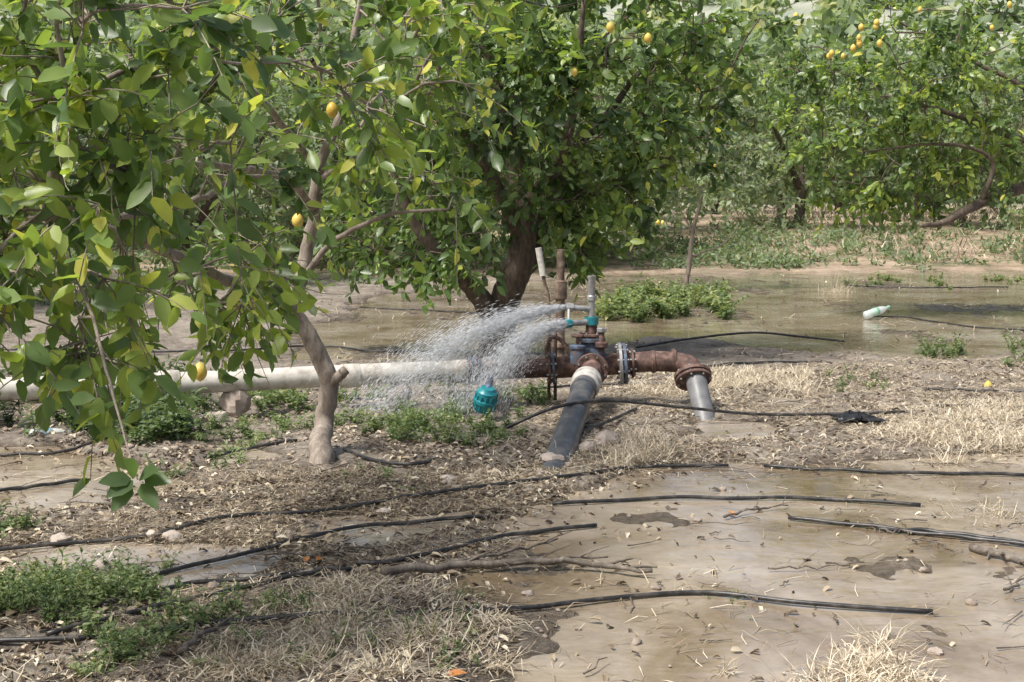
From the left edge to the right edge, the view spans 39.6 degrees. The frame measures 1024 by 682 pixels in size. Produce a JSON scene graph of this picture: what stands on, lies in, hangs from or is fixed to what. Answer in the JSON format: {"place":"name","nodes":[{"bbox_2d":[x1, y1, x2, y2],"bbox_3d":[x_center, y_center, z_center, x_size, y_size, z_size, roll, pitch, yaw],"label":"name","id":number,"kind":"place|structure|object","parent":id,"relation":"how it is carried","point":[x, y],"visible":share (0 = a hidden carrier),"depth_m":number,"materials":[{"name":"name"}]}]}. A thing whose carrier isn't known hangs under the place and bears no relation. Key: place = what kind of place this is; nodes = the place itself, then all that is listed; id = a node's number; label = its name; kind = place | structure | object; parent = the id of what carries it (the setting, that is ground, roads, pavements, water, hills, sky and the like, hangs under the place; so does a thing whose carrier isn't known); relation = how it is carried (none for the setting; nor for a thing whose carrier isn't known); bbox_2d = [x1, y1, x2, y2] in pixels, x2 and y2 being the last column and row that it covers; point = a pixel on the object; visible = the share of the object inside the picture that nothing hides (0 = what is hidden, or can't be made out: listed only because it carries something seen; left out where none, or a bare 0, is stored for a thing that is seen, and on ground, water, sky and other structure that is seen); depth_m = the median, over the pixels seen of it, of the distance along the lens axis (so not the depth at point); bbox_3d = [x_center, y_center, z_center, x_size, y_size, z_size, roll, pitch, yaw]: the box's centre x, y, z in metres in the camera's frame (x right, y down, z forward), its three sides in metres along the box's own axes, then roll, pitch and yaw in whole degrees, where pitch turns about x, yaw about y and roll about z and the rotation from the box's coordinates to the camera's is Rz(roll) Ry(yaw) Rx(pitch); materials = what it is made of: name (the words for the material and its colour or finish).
{"place":"outdoors","nodes":[
{"label":"outdoors","id":0,"kind":"place"},
{"bbox_2d":[0,271,1023,681],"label":"flood water","id":1,"kind":"structure","parent":0,"point":[808,631],"depth_m":7.10,"materials":[{"name":"brown liquid"}]},
{"bbox_2d":[0,478,80,491],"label":"drip hose","id":2,"kind":"object","parent":1,"relation":"on","point":[38,485],"visible":0.91,"depth_m":8.21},
{"bbox_2d":[0,442,91,456],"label":"drip hose","id":3,"kind":"object","parent":1,"relation":"on","point":[46,453],"visible":0.95,"depth_m":9.20,"materials":[{"name":"black plastic"}]},
{"bbox_2d":[29,428,68,433],"bbox_3d":[-3.209,0.644,9.895,0.281,0.080,0.079,-1,6,-11],"label":"plastic bottle","id":4,"kind":"object","parent":1,"relation":"on","point":[44,432],"visible":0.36,"depth_m":9.86,"materials":[{"name":"white plastic"}]},
{"bbox_2d":[203,439,297,457],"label":"drip hose","id":5,"kind":"object","parent":1,"relation":"on","point":[258,446],"visible":0.89,"depth_m":9.39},
{"bbox_2d":[151,345,478,352],"bbox_3d":[-2.192,0.074,14.954,3.673,0.061,0.661,-1,6,-6],"label":"drip hose","id":6,"kind":"object","parent":1,"relation":"on","point":[170,351],"visible":0.52,"depth_m":14.78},
{"bbox_2d":[189,581,484,672],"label":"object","id":7,"kind":"object","parent":1,"relation":"on","point":[448,659],"visible":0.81,"depth_m":5.26,"materials":[{"name":"beige plant"}]},
{"bbox_2d":[0,464,728,550],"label":"drip hose","id":8,"kind":"object","parent":1,"relation":"on","point":[60,543],"visible":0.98,"depth_m":7.58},
{"bbox_2d":[360,306,476,313],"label":"drip hose","id":9,"kind":"object","parent":1,"relation":"on","point":[418,309],"visible":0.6,"depth_m":19.75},
{"bbox_2d":[0,590,932,642],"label":"drip hose","id":10,"kind":"object","parent":1,"relation":"on","point":[532,607],"visible":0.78,"depth_m":5.83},
{"bbox_2d":[356,523,596,564],"bbox_3d":[-0.138,0.972,6.881,1.394,0.050,0.127,-5,8,-38],"label":"drip hose","id":11,"kind":"object","parent":1,"relation":"on","point":[446,549],"visible":1,"depth_m":6.87,"materials":[{"name":"black plastic"}]},
{"bbox_2d":[0,272,1023,681],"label":"fallen leaves","id":12,"kind":"object","parent":1,"relation":"on","point":[190,454],"depth_m":7.52,"materials":[{"name":"brown plant"}]},
{"bbox_2d":[472,545,608,570],"bbox_3d":[0.128,0.983,6.415,0.627,0.096,0.213,0,6,0],"label":"dead branch","id":13,"kind":"object","parent":1,"relation":"on","point":[524,562],"visible":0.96,"depth_m":6.48,"materials":[{"name":"brown wood"}]},
{"bbox_2d":[535,247,568,356],"bbox_3d":[0.355,-0.236,12.651,0.300,1.195,0.150,0,6,0],"label":"rusty standpipe","id":14,"kind":"object","parent":1,"relation":"on","point":[560,289],"visible":0.65,"depth_m":12.59,"materials":[{"name":"metal"}]},
{"bbox_2d":[706,589,755,620],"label":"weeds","id":15,"kind":"object","parent":1,"relation":"on","point":[736,599],"visible":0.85,"depth_m":6.01,"materials":[{"name":"beige plant"}]},
{"bbox_2d":[552,495,920,506],"bbox_3d":[1.222,0.879,7.829,2.010,0.027,0.193,0,6,0],"label":"drip hose","id":16,"kind":"object","parent":1,"relation":"on","point":[733,498],"visible":0.99,"depth_m":7.88,"materials":[{"name":"black plastic"}]},
{"bbox_2d":[635,331,844,348],"bbox_3d":[2.536,-0.012,15.116,2.540,0.186,0.419,-2,7,-19],"label":"drip hose","id":17,"kind":"object","parent":1,"relation":"on","point":[725,334],"visible":0.99,"depth_m":15.07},
{"bbox_2d":[484,276,1023,531],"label":"dry grass","id":18,"kind":"structure","parent":1,"relation":"on","point":[812,390],"depth_m":9.02,"materials":[{"name":"plant"}]},
{"bbox_2d":[723,489,796,517],"bbox_3d":[1.320,0.868,7.602,0.529,0.083,0.191,-3,7,-24],"label":"dead branch","id":19,"kind":"object","parent":1,"relation":"on","point":[743,510],"visible":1,"depth_m":7.59,"materials":[{"name":"brown wood"}]},
{"bbox_2d":[768,551,878,569],"bbox_3d":[1.431,0.999,6.501,0.556,0.084,0.073,-2,6,-14],"label":"dead branch","id":20,"kind":"object","parent":1,"relation":"on","point":[800,566],"visible":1,"depth_m":6.46,"materials":[{"name":"brown wood"}]},
{"bbox_2d":[696,612,951,681],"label":"dry grass","id":21,"kind":"structure","parent":1,"relation":"on","point":[880,641],"depth_m":5.16,"materials":[{"name":"plant"}]},
{"bbox_2d":[863,305,889,318],"bbox_3d":[4.740,-0.375,18.486,0.382,0.174,0.108,-2,7,-17],"label":"plastic bottle","id":22,"kind":"object","parent":1,"relation":"on","point":[873,312],"visible":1,"depth_m":18.44,"materials":[{"name":"white plastic"}]},
{"bbox_2d":[764,464,1023,476],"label":"drip hose","id":23,"kind":"object","parent":1,"relation":"on","point":[887,472],"visible":1,"depth_m":8.60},
{"bbox_2d":[788,516,1023,545],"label":"drip hose","id":24,"kind":"object","parent":1,"relation":"on","point":[975,538],"visible":1,"depth_m":7.12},
{"bbox_2d":[848,285,1007,287],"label":"drip hose","id":25,"kind":"object","parent":1,"relation":"on","point":[935,287],"visible":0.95,"depth_m":24.02,"materials":[{"name":"black plastic"}]},
{"bbox_2d":[910,327,970,359],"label":"weeds","id":26,"kind":"object","parent":1,"relation":"on","point":[959,349],"visible":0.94,"depth_m":14.15,"materials":[{"name":"green plant"}]},
{"bbox_2d":[874,316,1023,330],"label":"drip hose","id":27,"kind":"object","parent":1,"relation":"on","point":[953,323],"visible":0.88,"depth_m":17.64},
{"bbox_2d":[876,527,1023,541],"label":"drip hose","id":28,"kind":"object","parent":1,"relation":"on","point":[927,530],"visible":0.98,"depth_m":7.13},
{"bbox_2d":[968,543,1023,564],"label":"dead branch","id":29,"kind":"object","parent":1,"relation":"on","point":[981,550],"visible":0.98,"depth_m":6.67,"materials":[{"name":"brown wood"}]},
{"bbox_2d":[1003,562,1023,590],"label":"dead branch","id":30,"kind":"object","parent":1,"relation":"on","point":[1013,586],"visible":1,"depth_m":6.18,"materials":[{"name":"brown wood"}]},
{"bbox_2d":[0,0,1023,681],"bbox_3d":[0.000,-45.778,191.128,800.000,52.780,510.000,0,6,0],"label":"ground","id":31,"kind":"structure","parent":0,"point":[180,338],"depth_m":10.24,"materials":[{"name":"soil"}]},
{"bbox_2d":[0,497,47,539],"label":"weeds","id":32,"kind":"object","parent":31,"relation":"on","point":[24,520],"visible":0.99,"depth_m":7.14,"materials":[{"name":"green plant"}]},
{"bbox_2d":[0,350,214,444],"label":"weeds","id":33,"kind":"object","parent":31,"relation":"on","point":[158,418],"visible":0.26,"depth_m":9.71,"materials":[{"name":"green plant"}]},
{"bbox_2d":[0,546,314,679],"bbox_3d":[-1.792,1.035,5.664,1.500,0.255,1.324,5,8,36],"label":"weeds","id":34,"kind":"object","parent":31,"relation":"on","point":[59,594],"visible":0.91,"depth_m":5.68,"materials":[{"name":"green plant"}]},
{"bbox_2d":[46,569,320,635],"bbox_3d":[-1.320,1.061,5.834,1.270,0.037,0.075,-6,9,-44],"label":"drip hose","id":35,"kind":"object","parent":31,"relation":"on","point":[132,612],"visible":0.73,"depth_m":5.80,"materials":[{"name":"black plastic"}]},
{"bbox_2d":[172,611,260,653],"bbox_3d":[-1.133,1.077,5.312,0.193,0.051,0.417,5,8,37],"label":"dead branch","id":36,"kind":"object","parent":31,"relation":"on","point":[188,644],"visible":0.98,"depth_m":5.27,"materials":[{"name":"brown wood"}]},
{"bbox_2d":[94,566,352,607],"bbox_3d":[-1.257,1.034,6.129,1.192,0.070,0.223,-5,8,-37],"label":"drip hose","id":37,"kind":"object","parent":31,"relation":"on","point":[206,581],"visible":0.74,"depth_m":6.20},
{"bbox_2d":[141,388,315,476],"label":"weeds","id":38,"kind":"object","parent":31,"relation":"on","point":[270,397],"visible":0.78,"depth_m":9.93,"materials":[{"name":"green plant"}]},
{"bbox_2d":[0,359,468,417],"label":"white irrigation pipe","id":39,"kind":"object","parent":31,"relation":"on","point":[234,399],"visible":0.59,"depth_m":10.58,"materials":[{"name":"plastic"}]},
{"bbox_2d":[468,357,497,414],"bbox_3d":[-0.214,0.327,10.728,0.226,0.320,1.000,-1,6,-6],"label":"teal filter cap","id":40,"kind":"object","parent":39,"relation":"attached to","point":[484,400],"visible":0.79,"depth_m":10.29,"materials":[{"name":"plastic"}]},
{"bbox_2d":[1,563,530,681],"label":"dry grass","id":41,"kind":"structure","parent":31,"relation":"on","point":[404,667],"depth_m":5.09,"materials":[{"name":"plant"}]},
{"bbox_2d":[0,0,538,511],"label":"lemon tree","id":42,"kind":"object","parent":31,"relation":"on","point":[46,88],"visible":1,"depth_m":5.11,"materials":[{"name":"green plant"}]},
{"bbox_2d":[96,514,489,588],"bbox_3d":[-1.043,0.981,6.822,2.241,0.046,0.298,-6,8,-41],"label":"drip hose","id":43,"kind":"object","parent":31,"relation":"on","point":[217,559],"visible":0.84,"depth_m":7.05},
{"bbox_2d":[331,458,439,490],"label":"weeds","id":44,"kind":"object","parent":31,"relation":"on","point":[386,475],"visible":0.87,"depth_m":8.34,"materials":[{"name":"green plant"}]},
{"bbox_2d":[314,382,473,443],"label":"weeds","id":45,"kind":"object","parent":31,"relation":"on","point":[409,417],"visible":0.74,"depth_m":9.96,"materials":[{"name":"green plant"}]},
{"bbox_2d":[49,396,943,655],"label":"stones","id":46,"kind":"object","parent":31,"relation":"on","point":[177,535],"visible":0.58,"depth_m":8.26,"materials":[{"name":"stone"}]},
{"bbox_2d":[442,379,555,446],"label":"weeds","id":47,"kind":"object","parent":31,"relation":"on","point":[491,425],"visible":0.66,"depth_m":9.98,"materials":[{"name":"green plant"}]},
{"bbox_2d":[447,531,571,561],"bbox_3d":[-0.018,0.954,6.612,0.659,0.076,0.177,-4,7,-31],"label":"dead branch","id":48,"kind":"object","parent":31,"relation":"on","point":[509,550],"visible":0.96,"depth_m":6.59,"materials":[{"name":"brown wood"}]},
{"bbox_2d":[0,202,1023,681],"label":"straw litter","id":49,"kind":"object","parent":31,"relation":"on","point":[736,380],"visible":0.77,"depth_m":7.66,"materials":[{"name":"beige plant"}]},
{"bbox_2d":[936,404,1023,408],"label":"drip hose","id":50,"kind":"object","parent":49,"relation":"on","point":[937,405],"visible":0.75,"depth_m":10.91,"materials":[{"name":"black plastic"}]},
{"bbox_2d":[0,0,1023,203],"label":"hillside bushes","id":51,"kind":"object","parent":31,"relation":"on","point":[843,21],"visible":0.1,"depth_m":194.16,"materials":[{"name":"green plant"}]},
{"bbox_2d":[0,367,1023,681],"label":"soil clods","id":52,"kind":"object","parent":31,"relation":"on","point":[540,473],"visible":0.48,"depth_m":8.94,"materials":[{"name":"brown soil"}]},
{"bbox_2d":[2,28,1023,283],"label":"distant orchard trees","id":53,"kind":"object","parent":31,"relation":"on","point":[290,118],"visible":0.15,"depth_m":34.86,"materials":[{"name":"green plant"}]},
{"bbox_2d":[380,550,656,575],"bbox_3d":[0.030,0.997,6.386,1.241,0.093,0.225,-1,6,-5],"label":"dead branch","id":54,"kind":"object","parent":31,"relation":"on","point":[474,562],"visible":1,"depth_m":6.42,"materials":[{"name":"brown wood"}]},
{"bbox_2d":[302,510,734,675],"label":"orange fallen leaves","id":55,"kind":"object","parent":31,"relation":"on","point":[453,672],"visible":0.87,"depth_m":4.98,"materials":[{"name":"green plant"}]},
{"bbox_2d":[17,214,1023,306],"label":"undergrowth","id":56,"kind":"object","parent":31,"relation":"on","point":[760,258],"visible":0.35,"depth_m":30.81,"materials":[{"name":"green plant"}]},
{"bbox_2d":[289,0,808,358],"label":"lemon tree","id":57,"kind":"object","parent":31,"relation":"on","point":[556,191],"visible":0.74,"depth_m":13.64,"materials":[{"name":"green plant"}]},
{"bbox_2d":[467,275,714,470],"bbox_3d":[0.589,0.210,9.907,1.897,1.180,2.682,0,6,0],"label":"irrigation valve manifold","id":58,"kind":"object","parent":31,"relation":"on","point":[588,364],"visible":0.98,"depth_m":10.93,"materials":[{"name":"metal"}]},
{"bbox_2d":[296,294,571,421],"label":"water jets","id":59,"kind":"object","parent":58,"relation":"attached to","point":[522,343],"visible":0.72,"depth_m":10.73,"materials":[{"name":"white liquid"}]},
{"bbox_2d":[512,382,674,390],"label":"drip hose","id":60,"kind":"object","parent":31,"relation":"on","point":[561,386],"visible":0.39,"depth_m":12.06,"materials":[{"name":"black plastic"}]},
{"bbox_2d":[582,407,636,432],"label":"drip hose","id":61,"kind":"object","parent":31,"relation":"on","point":[609,420],"visible":0.81,"depth_m":10.02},
{"bbox_2d":[342,399,904,465],"bbox_3d":[0.886,0.541,9.839,4.215,0.259,0.758,-3,7,-29],"label":"drip hose","id":62,"kind":"object","parent":31,"relation":"on","point":[583,402],"visible":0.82,"depth_m":10.06,"materials":[{"name":"black plastic"}]},
{"bbox_2d":[586,272,748,322],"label":"weeds","id":63,"kind":"object","parent":31,"relation":"on","point":[626,303],"visible":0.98,"depth_m":19.03,"materials":[{"name":"green plant"}]},
{"bbox_2d":[625,113,813,287],"bbox_3d":[3.247,-2.308,23.826,3.086,3.006,2.284,-2,7,-21],"label":"young lemon tree","id":64,"kind":"object","parent":31,"relation":"on","point":[737,189],"visible":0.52,"depth_m":23.59,"materials":[{"name":"green plant"}]},
{"bbox_2d":[706,361,831,366],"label":"drip hose","id":65,"kind":"object","parent":31,"relation":"on","point":[747,362],"visible":0.81,"depth_m":13.59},
{"bbox_2d":[827,410,885,422],"bbox_3d":[2.492,0.539,10.313,0.385,0.066,0.377,0,6,0],"label":"black plastic sheet","id":66,"kind":"object","parent":31,"relation":"on","point":[849,415],"visible":1,"depth_m":10.24,"materials":[{"name":"black plastic"}]},
{"bbox_2d":[824,362,889,392],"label":"weeds","id":67,"kind":"object","parent":31,"relation":"on","point":[843,384],"visible":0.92,"depth_m":12.18,"materials":[{"name":"green plant"}]},
{"bbox_2d":[867,519,905,533],"bbox_3d":[1.897,0.969,7.196,0.167,0.099,0.336,1,6,9],"label":"dead branch","id":68,"kind":"object","parent":31,"relation":"on","point":[873,522],"visible":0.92,"depth_m":7.15,"materials":[{"name":"brown wood"}]},
{"bbox_2d":[752,0,1023,237],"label":"lemon tree","id":69,"kind":"object","parent":31,"relation":"on","point":[874,198],"visible":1,"depth_m":18.44,"materials":[{"name":"green plant"}]},
{"bbox_2d":[840,271,1023,289],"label":"weeds","id":70,"kind":"object","parent":31,"relation":"on","point":[940,283],"visible":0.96,"depth_m":25.45,"materials":[{"name":"green plant"}]},
{"bbox_2d":[928,387,1023,392],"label":"drip hose","id":71,"kind":"object","parent":31,"relation":"on","point":[965,389],"visible":0.94,"depth_m":11.83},
{"bbox_2d":[984,380,991,386],"bbox_3d":[4.008,0.379,11.972,0.072,0.099,0.068,0,6,0],"label":"fallen lemon","id":72,"kind":"object","parent":31,"relation":"on","point":[988,383],"visible":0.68,"depth_m":11.95,"materials":[{"name":"yellow food"}]},
{"bbox_2d":[1000,328,1023,366],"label":"weeds","id":73,"kind":"object","parent":31,"relation":"on","point":[1012,349],"visible":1,"depth_m":13.63,"materials":[{"name":"green plant"}]}
]}

